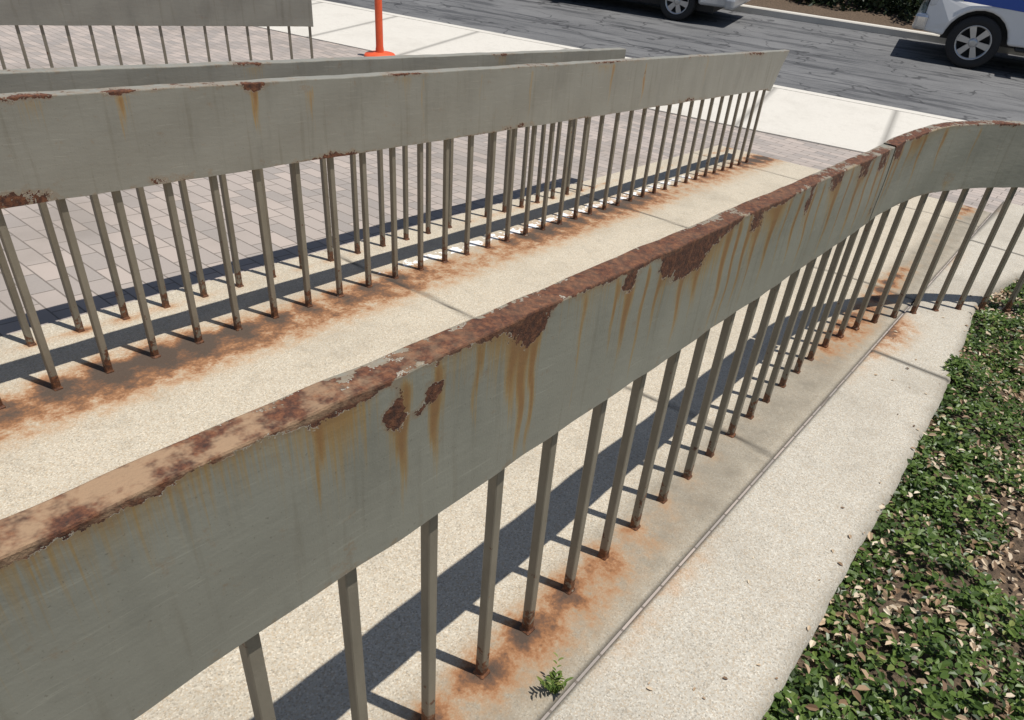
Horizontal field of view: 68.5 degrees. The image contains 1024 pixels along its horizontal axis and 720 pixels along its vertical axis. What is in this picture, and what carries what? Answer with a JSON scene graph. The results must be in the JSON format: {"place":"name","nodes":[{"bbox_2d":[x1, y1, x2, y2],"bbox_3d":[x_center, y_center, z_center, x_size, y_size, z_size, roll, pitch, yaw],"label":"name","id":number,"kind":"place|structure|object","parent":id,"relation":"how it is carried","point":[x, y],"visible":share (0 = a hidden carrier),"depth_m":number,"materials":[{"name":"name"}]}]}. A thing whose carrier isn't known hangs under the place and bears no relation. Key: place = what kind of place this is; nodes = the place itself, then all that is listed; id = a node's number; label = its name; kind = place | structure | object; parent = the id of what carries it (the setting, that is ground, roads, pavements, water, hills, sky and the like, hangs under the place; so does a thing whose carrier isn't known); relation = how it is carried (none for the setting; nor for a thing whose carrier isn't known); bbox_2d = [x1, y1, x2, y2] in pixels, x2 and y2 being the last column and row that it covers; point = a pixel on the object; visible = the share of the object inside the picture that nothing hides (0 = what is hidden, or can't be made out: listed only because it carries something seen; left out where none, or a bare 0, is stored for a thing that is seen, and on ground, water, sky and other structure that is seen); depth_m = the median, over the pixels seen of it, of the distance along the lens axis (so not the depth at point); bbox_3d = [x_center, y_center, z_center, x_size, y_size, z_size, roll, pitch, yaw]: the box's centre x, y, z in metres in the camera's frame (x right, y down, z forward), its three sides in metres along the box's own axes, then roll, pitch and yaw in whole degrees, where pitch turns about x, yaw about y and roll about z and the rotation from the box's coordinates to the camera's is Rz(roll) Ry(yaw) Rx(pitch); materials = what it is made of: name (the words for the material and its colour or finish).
{"place":"outdoors","nodes":[
{"label":"outdoors","id":0,"kind":"place"},
{"bbox_2d":[0,25,1023,719],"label":"pavement","id":1,"kind":"structure","parent":0,"point":[30,241],"depth_m":4.98,"materials":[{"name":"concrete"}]},
{"bbox_2d":[0,0,313,69],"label":"metal railing","id":2,"kind":"object","parent":1,"relation":"on","point":[182,13],"visible":0.89,"depth_m":6.28,"materials":[{"name":"grey metal"}]},
{"bbox_2d":[364,0,395,56],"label":"delineator post","id":3,"kind":"object","parent":1,"relation":"on","point":[379,51],"visible":0.8,"depth_m":9.58,"materials":[{"name":"orange plastic"}]},
{"bbox_2d":[0,145,990,719],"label":"concrete ramp","id":4,"kind":"structure","parent":1,"relation":"on","point":[90,421],"depth_m":2.63,"materials":[{"name":"beige concrete"}]},
{"bbox_2d":[0,48,625,346],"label":"metal railing","id":5,"kind":"object","parent":4,"relation":"on","point":[53,79],"visible":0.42,"depth_m":3.22,"materials":[{"name":"grey metal"}]},
{"bbox_2d":[0,49,788,409],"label":"metal railing","id":6,"kind":"object","parent":4,"relation":"on","point":[58,147],"visible":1,"depth_m":3.01,"materials":[{"name":"grey metal"}]},
{"bbox_2d":[0,120,1023,719],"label":"metal railing","id":7,"kind":"object","parent":4,"relation":"on","point":[136,588],"visible":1,"depth_m":1.13,"materials":[{"name":"grey metal"}]},
{"bbox_2d":[537,652,573,694],"bbox_3d":[0.091,0.724,1.704,0.076,0.087,0.078,-10,37,-20],"label":"weed plant","id":8,"kind":"object","parent":4,"relation":"on","point":[550,685],"visible":1,"depth_m":1.71,"materials":[{"name":"green plant"}]},
{"bbox_2d":[545,201,1023,719],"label":"kerb","id":9,"kind":"structure","parent":1,"relation":"on","point":[707,618],"depth_m":2.27,"materials":[{"name":"concrete"}]},
{"bbox_2d":[764,283,1023,719],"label":"planting bed","id":10,"kind":"object","parent":1,"relation":"on","point":[1007,587],"visible":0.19,"depth_m":2.30,"materials":[{"name":"green plant"}]},
{"bbox_2d":[646,278,1023,719],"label":"leaf litter","id":11,"kind":"object","parent":10,"relation":"on","point":[888,610],"visible":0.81,"depth_m":2.23,"materials":[{"name":"beige plant"}]},
{"bbox_2d":[762,280,1023,719],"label":"ground cover plants","id":12,"kind":"object","parent":10,"relation":"on","point":[815,680],"visible":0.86,"depth_m":2.26,"materials":[{"name":"green plant"}]},
{"bbox_2d":[253,0,953,152],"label":"sidewalk","id":13,"kind":"structure","parent":0,"point":[841,124],"depth_m":9.38,"materials":[{"name":"concrete"}]},
{"bbox_2d":[325,0,1023,121],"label":"road","id":14,"kind":"structure","parent":0,"point":[928,77],"depth_m":12.64,"materials":[{"name":"grey asphalt"}]},
{"bbox_2d":[632,0,749,20],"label":"parked car","id":15,"kind":"object","parent":14,"relation":"on","point":[675,10],"visible":1,"depth_m":13.92,"materials":[{"name":"silver metal"}]},
{"bbox_2d":[912,0,1023,67],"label":"car","id":16,"kind":"object","parent":14,"relation":"on","point":[976,33],"visible":1,"depth_m":12.06,"materials":[{"name":"white paint"}]},
{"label":"terrain","id":17,"kind":"structure","parent":0,"visible":0},
{"bbox_2d":[312,0,964,121],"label":"street kerb","id":18,"kind":"structure","parent":17,"relation":"on","point":[774,86],"depth_m":10.96,"materials":[{"name":"concrete"}]},
{"bbox_2d":[745,0,930,32],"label":"mulch bank","id":19,"kind":"structure","parent":17,"relation":"on","point":[865,15],"depth_m":15.10,"materials":[{"name":"soil"}]},
{"bbox_2d":[795,0,923,21],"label":"hedge","id":20,"kind":"object","parent":19,"relation":"on","point":[909,5],"visible":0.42,"depth_m":15.06,"materials":[{"name":"green plant"}]},
{"bbox_2d":[722,4,1023,55],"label":"street kerb","id":21,"kind":"structure","parent":17,"relation":"on","point":[856,25],"depth_m":14.56,"materials":[{"name":"concrete"}]}
]}

